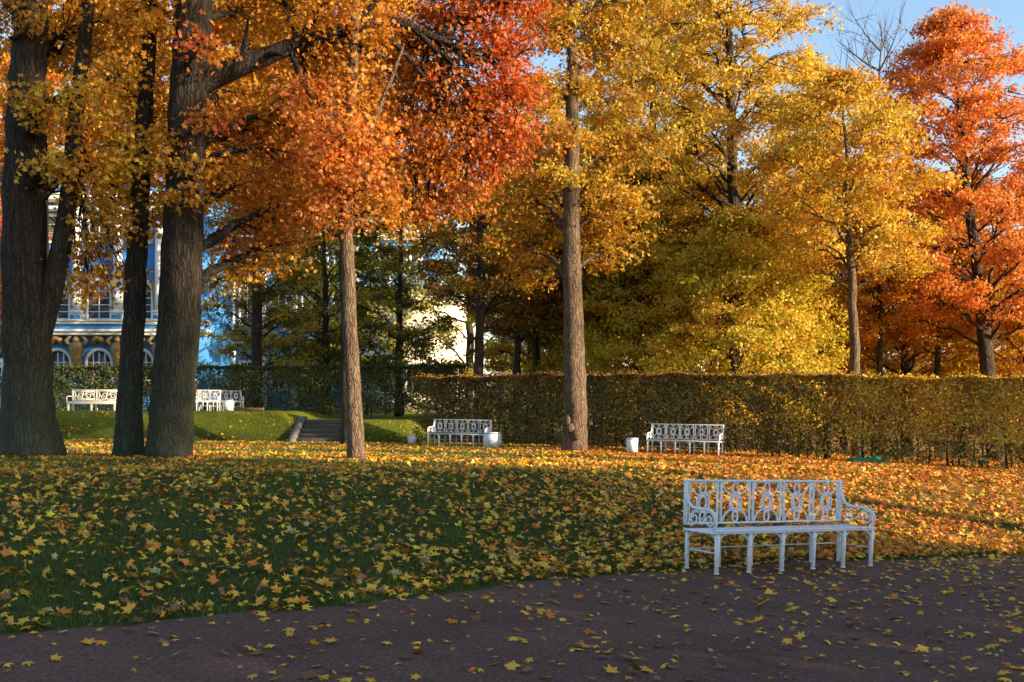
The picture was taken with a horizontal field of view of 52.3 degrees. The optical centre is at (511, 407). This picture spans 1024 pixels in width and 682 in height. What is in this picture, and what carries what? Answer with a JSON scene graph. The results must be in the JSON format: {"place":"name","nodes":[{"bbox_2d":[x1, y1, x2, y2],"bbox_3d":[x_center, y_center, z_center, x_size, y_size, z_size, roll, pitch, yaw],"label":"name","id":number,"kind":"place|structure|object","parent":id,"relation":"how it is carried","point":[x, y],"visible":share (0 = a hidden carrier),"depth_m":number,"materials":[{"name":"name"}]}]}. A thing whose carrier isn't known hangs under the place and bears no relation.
{"place":"outdoors","nodes":[
{"label":"outdoors","id":0,"kind":"place"},
{"bbox_2d":[0,555,1023,681],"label":"path","id":1,"kind":"structure","parent":0,"point":[203,658],"depth_m":7.16,"materials":[{"name":"asphalt"}]},
{"bbox_2d":[43,653,62,659],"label":"fallen leaf","id":2,"kind":"object","parent":1,"relation":"on","point":[54,657],"visible":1,"depth_m":5.93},
{"bbox_2d":[79,637,98,645],"bbox_3d":[-2.583,1.424,6.337,0.101,0.009,0.151,9,10,16],"label":"fallen leaf","id":3,"kind":"object","parent":1,"relation":"on","point":[88,641],"visible":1,"depth_m":6.35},
{"bbox_2d":[298,668,323,679],"bbox_3d":[-1.123,1.484,5.821,0.155,0.010,0.105,-13,19,-21],"label":"fallen leaf","id":4,"kind":"object","parent":1,"relation":"on","point":[309,674],"visible":1,"depth_m":5.81,"materials":[{"name":"plant"}]},
{"bbox_2d":[470,612,482,621],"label":"fallen leaf","id":5,"kind":"object","parent":1,"relation":"on","point":[476,618],"visible":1,"depth_m":7.57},
{"bbox_2d":[503,660,520,669],"bbox_3d":[-0.009,1.532,6.222,0.100,0.009,0.145,-23,52,-29],"label":"fallen leaf","id":6,"kind":"object","parent":1,"relation":"on","point":[511,665],"visible":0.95,"depth_m":6.22,"materials":[{"name":"plant"}]},
{"bbox_2d":[541,609,555,618],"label":"fallen leaf","id":7,"kind":"object","parent":1,"relation":"on","point":[549,614],"visible":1,"depth_m":7.79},
{"bbox_2d":[604,664,617,675],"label":"fallen leaf","id":8,"kind":"object","parent":1,"relation":"on","point":[611,669],"visible":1,"depth_m":6.21,"materials":[{"name":"plant"}]},
{"bbox_2d":[639,665,653,672],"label":"fallen leaf","id":9,"kind":"object","parent":1,"relation":"on","point":[644,668],"visible":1,"depth_m":6.30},
{"bbox_2d":[682,479,876,574],"bbox_3d":[2.852,1.232,10.989,2.300,0.905,0.522,3,-1,-30],"label":"park bench","id":10,"kind":"object","parent":1,"relation":"on","point":[716,533],"visible":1,"depth_m":11.01,"materials":[{"name":"white paint"}]},
{"bbox_2d":[915,640,928,651],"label":"fallen leaf","id":11,"kind":"object","parent":1,"relation":"on","point":[925,648],"visible":1,"depth_m":7.22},
{"bbox_2d":[988,670,1011,674],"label":"fallen leaf","id":12,"kind":"object","parent":1,"relation":"on","point":[1001,672],"visible":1,"depth_m":6.64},
{"bbox_2d":[0,409,1023,634],"bbox_3d":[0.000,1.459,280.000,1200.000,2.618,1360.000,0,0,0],"label":"ground","id":13,"kind":"structure","parent":0,"point":[256,426],"depth_m":11.57,"materials":[{"name":"plant"}]},
{"bbox_2d":[0,358,2,384],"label":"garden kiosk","id":14,"kind":"object","parent":13,"relation":"on","point":[1,364],"visible":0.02,"depth_m":59.98,"materials":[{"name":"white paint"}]},
{"bbox_2d":[0,589,10,600],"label":"fallen leaf","id":15,"kind":"object","parent":13,"relation":"on","point":[5,595],"visible":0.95,"depth_m":7.35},
{"bbox_2d":[0,545,11,556],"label":"fallen leaf","id":16,"kind":"object","parent":13,"relation":"on","point":[5,552],"visible":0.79,"depth_m":8.55,"materials":[{"name":"plant"}]},
{"bbox_2d":[0,183,52,357],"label":"maple tree","id":17,"kind":"object","parent":13,"relation":"on","point":[0,270],"visible":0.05,"depth_m":64.42,"materials":[{"name":"orange plant"}]},
{"bbox_2d":[27,536,46,545],"bbox_3d":[-4.107,1.165,9.029,0.182,0.025,0.121,-19,50,-30],"label":"fallen leaf","id":18,"kind":"object","parent":13,"relation":"on","point":[38,540],"visible":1,"depth_m":9.04,"materials":[{"name":"plant"}]},
{"bbox_2d":[51,606,72,614],"bbox_3d":[-3.017,1.369,7.002,0.117,0.011,0.173,18,17,35],"label":"fallen leaf","id":19,"kind":"object","parent":13,"relation":"on","point":[63,610],"visible":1,"depth_m":7.01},
{"bbox_2d":[0,0,175,458],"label":"maple tree","id":20,"kind":"object","parent":13,"relation":"on","point":[33,278],"visible":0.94,"depth_m":20.71,"materials":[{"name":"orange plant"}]},
{"bbox_2d":[0,0,175,256],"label":"maple tree","id":21,"kind":"object","parent":13,"relation":"on","point":[5,59],"visible":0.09,"depth_m":31.58,"materials":[{"name":"orange plant"}]},
{"bbox_2d":[66,389,116,410],"bbox_3d":[-18.041,-0.312,45.001,2.200,0.925,0.591,0,0,3],"label":"garden bench","id":22,"kind":"object","parent":13,"relation":"on","point":[97,400],"visible":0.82,"depth_m":45.23,"materials":[{"name":"beige paint"}]},
{"bbox_2d":[93,602,110,609],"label":"fallen leaf","id":23,"kind":"object","parent":13,"relation":"on","point":[99,605],"visible":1,"depth_m":7.24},
{"bbox_2d":[0,139,232,408],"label":"palace","id":24,"kind":"structure","parent":13,"relation":"on","point":[87,334],"depth_m":84.91,"materials":[{"name":"blue paint"}]},
{"bbox_2d":[49,213,56,243],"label":"window","id":25,"kind":"structure","parent":24,"relation":"in","point":[51,220],"depth_m":84.97,"materials":[{"name":"white paint"}]},
{"bbox_2d":[52,348,72,392],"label":"window","id":26,"kind":"structure","parent":24,"relation":"in","point":[60,356],"depth_m":84.97,"materials":[{"name":"glass"}]},
{"bbox_2d":[57,281,70,319],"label":"window","id":27,"kind":"structure","parent":24,"relation":"in","point":[65,305],"depth_m":84.97,"materials":[{"name":"white paint"}]},
{"bbox_2d":[84,348,113,392],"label":"window","id":28,"kind":"structure","parent":24,"relation":"in","point":[97,356],"depth_m":84.91,"materials":[{"name":"white paint"}]},
{"bbox_2d":[85,278,112,319],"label":"window","id":29,"kind":"structure","parent":24,"relation":"in","point":[97,311],"depth_m":84.97,"materials":[{"name":"glass"}]},
{"bbox_2d":[87,213,111,243],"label":"window","id":30,"kind":"structure","parent":24,"relation":"in","point":[96,226],"depth_m":84.97,"materials":[{"name":"white paint"}]},
{"bbox_2d":[143,349,153,390],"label":"window","id":31,"kind":"structure","parent":24,"relation":"in","point":[148,356],"depth_m":84.97,"materials":[{"name":"white paint"}]},
{"bbox_2d":[146,280,153,319],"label":"window","id":32,"kind":"structure","parent":24,"relation":"in","point":[149,297],"depth_m":84.97,"materials":[{"name":"white paint"}]},
{"bbox_2d":[120,602,138,613],"bbox_3d":[-2.634,1.387,7.207,0.167,0.011,0.111,2,41,13],"label":"fallen leaf","id":33,"kind":"object","parent":13,"relation":"on","point":[128,608],"visible":1,"depth_m":7.21,"materials":[{"name":"plant"}]},
{"bbox_2d":[40,0,222,456],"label":"maple tree","id":34,"kind":"object","parent":13,"relation":"on","point":[128,439],"visible":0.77,"depth_m":21.38,"materials":[{"name":"orange plant"}]},
{"bbox_2d":[152,607,164,614],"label":"fallen leaf","id":35,"kind":"object","parent":13,"relation":"on","point":[157,611],"visible":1,"depth_m":7.21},
{"bbox_2d":[167,602,183,610],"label":"fallen leaf","id":36,"kind":"object","parent":13,"relation":"on","point":[177,605],"visible":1,"depth_m":7.33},
{"bbox_2d":[49,0,312,216],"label":"maple tree","id":37,"kind":"object","parent":13,"relation":"on","point":[209,149],"visible":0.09,"depth_m":33.85,"materials":[{"name":"orange plant"}]},
{"bbox_2d":[195,390,220,410],"bbox_3d":[-13.720,-0.312,44.801,2.300,0.905,0.522,1,0,-4],"label":"park bench","id":38,"kind":"object","parent":13,"relation":"on","point":[215,400],"visible":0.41,"depth_m":45.05,"materials":[{"name":"white paint"}]},
{"bbox_2d":[206,573,219,585],"bbox_3d":[-2.338,1.363,8.197,0.169,0.011,0.122,43,24,6],"label":"fallen leaf","id":39,"kind":"object","parent":13,"relation":"on","point":[213,580],"visible":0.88,"depth_m":8.20,"materials":[{"name":"plant"}]},
{"bbox_2d":[196,390,243,410],"bbox_3d":[-13.171,-0.312,46.603,2.300,0.905,0.522,1,0,-28],"label":"park bench","id":40,"kind":"object","parent":13,"relation":"on","point":[235,400],"visible":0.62,"depth_m":46.86,"materials":[{"name":"white paint"}]},
{"bbox_2d":[224,400,232,410],"bbox_3d":[-12.395,-0.086,45.600,0.360,0.473,0.360,0,0,-23],"label":"litter box","id":41,"kind":"object","parent":13,"relation":"on","point":[228,405],"visible":1,"depth_m":45.44,"materials":[{"name":"white paint"}]},
{"bbox_2d":[224,532,234,542],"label":"fallen leaf","id":42,"kind":"object","parent":13,"relation":"on","point":[229,538],"visible":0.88,"depth_m":9.79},
{"bbox_2d":[234,407,263,410],"bbox_3d":[-11.322,0.100,44.928,1.500,0.200,0.139,0,0,20],"label":"timber edging","id":43,"kind":"object","parent":13,"relation":"on","point":[249,408],"visible":0.74,"depth_m":44.87,"materials":[{"name":"wood"}]},
{"bbox_2d":[166,2,339,410],"bbox_3d":[-11.910,-10.385,49.600,9.561,21.180,10.507,0,0,-22],"label":"maple tree","id":44,"kind":"object","parent":13,"relation":"on","point":[256,329],"visible":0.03,"depth_m":49.77,"materials":[{"name":"orange plant"}]},
{"bbox_2d":[53,361,465,414],"bbox_3d":[-12.672,-0.891,48.354,21.135,2.500,1.415,0,0,3],"label":"clipped hedge","id":45,"kind":"object","parent":13,"relation":"on","point":[243,377],"visible":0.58,"depth_m":47.88,"materials":[{"name":"green plant"}]},
{"bbox_2d":[201,178,334,372],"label":"linden tree","id":46,"kind":"object","parent":13,"relation":"on","point":[272,344],"visible":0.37,"depth_m":54.80,"materials":[{"name":"green plant"}]},
{"bbox_2d":[294,595,310,603],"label":"fallen leaf","id":47,"kind":"object","parent":13,"relation":"on","point":[302,599],"visible":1,"depth_m":7.91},
{"bbox_2d":[288,416,340,441],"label":"stone steps","id":48,"kind":"structure","parent":13,"relation":"on","point":[304,429],"depth_m":39.95,"materials":[{"name":"stone"}]},
{"bbox_2d":[216,110,416,407],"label":"linden tree","id":49,"kind":"object","parent":13,"relation":"on","point":[317,301],"visible":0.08,"depth_m":68.98,"materials":[{"name":"green plant"}]},
{"bbox_2d":[247,178,394,409],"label":"linden tree","id":50,"kind":"object","parent":13,"relation":"on","point":[325,334],"visible":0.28,"depth_m":59.72,"materials":[{"name":"green plant"}]},
{"bbox_2d":[233,216,439,408],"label":"palace wing","id":51,"kind":"structure","parent":13,"relation":"on","point":[238,360],"depth_m":96.97,"materials":[{"name":"paint"}]},
{"bbox_2d":[238,360,250,390],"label":"window","id":52,"kind":"structure","parent":51,"relation":"in","point":[239,361],"depth_m":96.83,"materials":[{"name":"glass"}]},
{"bbox_2d":[238,281,251,324],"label":"window","id":53,"kind":"structure","parent":51,"relation":"in","point":[242,311],"depth_m":96.97,"materials":[{"name":"white paint"}]},
{"bbox_2d":[269,360,287,390],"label":"window","id":54,"kind":"structure","parent":51,"relation":"in","point":[275,360],"depth_m":96.97,"materials":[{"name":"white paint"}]},
{"bbox_2d":[269,287,287,326],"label":"window","id":55,"kind":"structure","parent":51,"relation":"in","point":[270,287],"depth_m":96.90,"materials":[{"name":"glass"}]},
{"bbox_2d":[331,292,340,326],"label":"window","id":56,"kind":"structure","parent":51,"relation":"in","point":[336,317],"depth_m":96.97,"materials":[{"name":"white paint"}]},
{"bbox_2d":[333,567,345,576],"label":"fallen leaf","id":57,"kind":"object","parent":13,"relation":"on","point":[340,571],"visible":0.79,"depth_m":8.85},
{"bbox_2d":[209,0,479,444],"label":"maple tree","id":58,"kind":"object","parent":13,"relation":"on","point":[343,424],"visible":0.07,"depth_m":35.90,"materials":[{"name":"orange plant"}]},
{"bbox_2d":[259,0,436,459],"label":"maple tree","id":59,"kind":"object","parent":13,"relation":"on","point":[353,94],"visible":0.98,"depth_m":21.68,"materials":[{"name":"brown plant"}]},
{"bbox_2d":[120,0,577,459],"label":"maple tree","id":60,"kind":"object","parent":13,"relation":"on","point":[196,79],"visible":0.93,"depth_m":22.36,"materials":[{"name":"orange plant"}]},
{"bbox_2d":[269,135,440,386],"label":"linden tree","id":61,"kind":"object","parent":13,"relation":"on","point":[405,318],"visible":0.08,"depth_m":76.98,"materials":[{"name":"green plant"}]},
{"bbox_2d":[368,393,373,418],"bbox_3d":[-6.258,-0.047,46.217,0.280,1.194,0.076,0,0,0],"label":"notice board","id":62,"kind":"object","parent":13,"relation":"on","point":[370,396],"visible":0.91,"depth_m":46.19,"materials":[{"name":"metal"}]},
{"bbox_2d":[366,583,377,591],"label":"fallen leaf","id":63,"kind":"object","parent":13,"relation":"on","point":[373,586],"visible":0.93,"depth_m":8.49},
{"bbox_2d":[318,162,464,416],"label":"linden tree","id":64,"kind":"object","parent":13,"relation":"on","point":[399,305],"visible":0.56,"depth_m":56.69,"materials":[{"name":"green plant"}]},
{"bbox_2d":[408,435,414,443],"bbox_3d":[-3.662,1.174,38.000,0.260,0.355,0.260,0,0,-11],"label":"litter box","id":65,"kind":"object","parent":13,"relation":"on","point":[411,438],"visible":0.71,"depth_m":37.87,"materials":[{"name":"white paint"}]},
{"bbox_2d":[356,276,475,412],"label":"garden pavilion","id":66,"kind":"structure","parent":13,"relation":"on","point":[460,346],"depth_m":92.96,"materials":[{"name":"paint"}]},
{"bbox_2d":[404,362,420,394],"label":"window","id":67,"kind":"structure","parent":66,"relation":"in","point":[415,363],"depth_m":90.96,"materials":[{"name":"white paint"}]},
{"bbox_2d":[427,419,491,445],"bbox_3d":[-1.833,0.873,36.099,2.300,0.905,0.522,1,0,25],"label":"park bench","id":68,"kind":"object","parent":13,"relation":"on","point":[459,433],"visible":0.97,"depth_m":36.20,"materials":[{"name":"white paint"}]},
{"bbox_2d":[403,135,527,416],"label":"linden tree","id":69,"kind":"object","parent":13,"relation":"on","point":[469,352],"visible":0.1,"depth_m":84.64,"materials":[{"name":"green plant"}]},
{"bbox_2d":[392,83,562,442],"bbox_3d":[-1.059,-6.169,44.286,7.582,15.420,8.040,0,0,30],"label":"linden tree","id":70,"kind":"object","parent":13,"relation":"on","point":[478,283],"visible":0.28,"depth_m":43.84,"materials":[{"name":"yellow plant"}]},
{"bbox_2d":[483,432,501,447],"bbox_3d":[-0.662,1.101,35.500,0.500,0.512,0.500,0,0,20],"label":"litter box","id":71,"kind":"object","parent":13,"relation":"on","point":[493,439],"visible":0.86,"depth_m":35.29,"materials":[{"name":"white paint"}]},
{"bbox_2d":[0,410,1023,681],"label":"fallen leaves","id":72,"kind":"object","parent":13,"relation":"on","point":[896,472],"visible":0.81,"depth_m":13.82,"materials":[{"name":"yellow plant"}]},
{"bbox_2d":[452,165,589,441],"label":"linden tree","id":73,"kind":"object","parent":13,"relation":"on","point":[517,324],"visible":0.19,"depth_m":46.63,"materials":[{"name":"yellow plant"}]},
{"bbox_2d":[459,68,582,436],"bbox_3d":[1.531,-8.769,59.958,8.799,21.193,8.356,0,0,-42],"label":"linden tree","id":74,"kind":"object","parent":13,"relation":"on","point":[497,352],"visible":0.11,"depth_m":58.91,"materials":[{"name":"yellow plant"}]},
{"bbox_2d":[455,147,591,439],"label":"linden tree","id":75,"kind":"object","parent":13,"relation":"on","point":[535,351],"visible":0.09,"depth_m":48.65,"materials":[{"name":"yellow plant"}]},
{"bbox_2d":[495,232,562,439],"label":"linden tree","id":76,"kind":"object","parent":13,"relation":"on","point":[526,340],"visible":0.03,"depth_m":52.25,"materials":[{"name":"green plant"}]},
{"bbox_2d":[499,221,661,442],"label":"linden tree","id":77,"kind":"object","parent":13,"relation":"on","point":[557,351],"visible":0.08,"depth_m":48.52,"materials":[{"name":"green plant"}]},
{"bbox_2d":[467,0,698,450],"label":"linden tree","id":78,"kind":"object","parent":13,"relation":"on","point":[572,222],"visible":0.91,"depth_m":30.46,"materials":[{"name":"yellow plant"}]},
{"bbox_2d":[513,144,652,442],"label":"linden tree","id":79,"kind":"object","parent":13,"relation":"on","point":[556,312],"visible":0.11,"depth_m":45.01,"materials":[{"name":"yellow plant"}]},
{"bbox_2d":[498,333,704,425],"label":"park building","id":80,"kind":"structure","parent":13,"relation":"on","point":[554,387],"depth_m":111.42,"materials":[{"name":"white paint"}]},
{"bbox_2d":[536,111,700,443],"bbox_3d":[4.744,-5.984,48.421,7.582,15.420,8.040,0,0,-39],"label":"linden tree","id":81,"kind":"object","parent":13,"relation":"on","point":[634,182],"visible":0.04,"depth_m":46.46,"materials":[{"name":"yellow plant"}]},
{"bbox_2d":[626,438,638,452],"bbox_3d":[3.695,1.165,32.000,0.340,0.453,0.400,0,0,12],"label":"litter box","id":82,"kind":"object","parent":13,"relation":"on","point":[632,445],"visible":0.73,"depth_m":31.82,"materials":[{"name":"white paint"}]},
{"bbox_2d":[579,143,693,434],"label":"linden tree","id":83,"kind":"object","parent":13,"relation":"on","point":[580,192],"visible":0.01,"depth_m":48.88,"materials":[{"name":"yellow plant"}]},
{"bbox_2d":[553,222,726,445],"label":"linden tree","id":84,"kind":"object","parent":13,"relation":"on","point":[617,350],"visible":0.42,"depth_m":42.92,"materials":[{"name":"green plant"}]},
{"bbox_2d":[548,0,756,442],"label":"linden tree","id":85,"kind":"object","parent":13,"relation":"on","point":[678,92],"visible":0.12,"depth_m":44.89,"materials":[{"name":"yellow plant"}]},
{"bbox_2d":[614,158,749,446],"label":"linden tree","id":86,"kind":"object","parent":13,"relation":"on","point":[699,197],"visible":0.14,"depth_m":43.72,"materials":[{"name":"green plant"}]},
{"bbox_2d":[646,423,724,454],"bbox_3d":[5.216,0.961,31.499,2.300,0.905,0.522,1,0,26],"label":"park bench","id":87,"kind":"object","parent":13,"relation":"on","point":[652,435],"visible":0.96,"depth_m":31.59,"materials":[{"name":"white paint"}]},
{"bbox_2d":[410,367,1023,468],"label":"clipped hedge","id":88,"kind":"object","parent":13,"relation":"on","point":[686,407],"visible":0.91,"depth_m":31.49,"materials":[{"name":"green plant"}]},
{"bbox_2d":[689,170,775,446],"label":"linden tree","id":89,"kind":"object","parent":13,"relation":"on","point":[744,254],"visible":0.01,"depth_m":49.27,"materials":[{"name":"yellow plant"}]},
{"bbox_2d":[629,201,838,450],"bbox_3d":[8.411,-3.047,39.286,7.680,9.587,7.854,0,0,0],"label":"linden tree","id":90,"kind":"object","parent":13,"relation":"on","point":[734,220],"visible":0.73,"depth_m":38.54,"materials":[{"name":"yellow plant"}]},
{"bbox_2d":[620,0,848,450],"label":"linden tree","id":91,"kind":"object","parent":13,"relation":"on","point":[768,104],"visible":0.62,"depth_m":40.70,"materials":[{"name":"yellow plant"}]},
{"bbox_2d":[484,336,1023,430],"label":"wood","id":92,"kind":"object","parent":13,"relation":"on","point":[709,365],"depth_m":113.20,"materials":[{"name":"green plant"}]},
{"bbox_2d":[689,232,864,448],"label":"linden tree","id":93,"kind":"object","parent":13,"relation":"on","point":[826,308],"visible":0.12,"depth_m":44.14,"materials":[{"name":"yellow plant"}]},
{"bbox_2d":[745,52,897,449],"bbox_3d":[15.450,-8.119,54.365,8.170,20.722,8.603,0,0,-15],"label":"linden tree","id":94,"kind":"object","parent":13,"relation":"on","point":[819,67],"visible":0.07,"depth_m":53.44,"materials":[{"name":"yellow plant"}]},
{"bbox_2d":[772,154,899,451],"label":"maple tree","id":95,"kind":"object","parent":13,"relation":"on","point":[842,190],"visible":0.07,"depth_m":49.35,"materials":[{"name":"yellow plant"}]},
{"bbox_2d":[786,242,886,449],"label":"linden tree","id":96,"kind":"object","parent":13,"relation":"on","point":[818,428],"depth_m":59.81,"materials":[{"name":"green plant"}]},
{"bbox_2d":[790,308,911,448],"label":"maple tree","id":97,"kind":"object","parent":13,"relation":"on","point":[885,363],"visible":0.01,"depth_m":63.12,"materials":[{"name":"orange plant"}]},
{"bbox_2d":[744,60,970,455],"bbox_3d":[11.848,-5.238,37.386,7.433,14.204,7.611,0,0,0],"label":"linden tree","id":98,"kind":"object","parent":13,"relation":"on","point":[844,84],"visible":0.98,"depth_m":36.51,"materials":[{"name":"yellow plant"}]},
{"bbox_2d":[840,455,892,462],"bbox_3d":[9.797,1.418,28.300,1.958,0.228,0.991,1,0,10],"label":"tarpaulin","id":99,"kind":"object","parent":13,"relation":"on","point":[869,458],"visible":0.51,"depth_m":28.12,"materials":[{"name":"plastic"}]},
{"bbox_2d":[815,0,950,445],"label":"bare tree","id":100,"kind":"object","parent":13,"relation":"on","point":[879,48],"visible":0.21,"depth_m":57.75,"materials":[{"name":"brown plant"}]},
{"bbox_2d":[814,180,961,454],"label":"maple tree","id":101,"kind":"object","parent":13,"relation":"on","point":[876,333],"visible":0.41,"depth_m":46.40,"materials":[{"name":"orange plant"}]},
{"bbox_2d":[820,227,1003,454],"bbox_3d":[19.404,-3.528,51.768,9.641,11.921,10.408,0,0,0],"label":"maple tree","id":102,"kind":"object","parent":13,"relation":"on","point":[905,354],"visible":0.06,"depth_m":50.76,"materials":[{"name":"orange plant"}]},
{"bbox_2d":[851,0,1023,460],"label":"maple tree","id":103,"kind":"object","parent":13,"relation":"on","point":[935,51],"visible":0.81,"depth_m":43.81,"materials":[{"name":"orange plant"}]},
{"bbox_2d":[872,167,1012,455],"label":"maple tree","id":104,"kind":"object","parent":13,"relation":"on","point":[937,353],"visible":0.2,"depth_m":47.78,"materials":[{"name":"orange plant"}]},
{"bbox_2d":[883,254,1022,449],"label":"maple tree","id":105,"kind":"object","parent":13,"relation":"on","point":[898,368],"visible":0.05,"depth_m":59.99,"materials":[{"name":"orange plant"}]},
{"bbox_2d":[900,170,1023,456],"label":"maple tree","id":106,"kind":"object","parent":13,"relation":"on","point":[989,232],"depth_m":54.49,"materials":[{"name":"orange plant"}]},
{"bbox_2d":[923,229,1023,447],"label":"maple tree","id":107,"kind":"object","parent":13,"relation":"on","point":[1018,368],"visible":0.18,"depth_m":48.57,"materials":[{"name":"orange plant"}]},
{"bbox_2d":[997,149,1023,365],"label":"maple tree","id":108,"kind":"object","parent":13,"relation":"on","point":[1019,357],"visible":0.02,"depth_m":55.31,"materials":[{"name":"orange plant"}]},
{"bbox_2d":[0,0,1023,409],"label":"sky","id":109,"kind":"structure","parent":0,"point":[1010,12],"materials":[{"name":"blue"}]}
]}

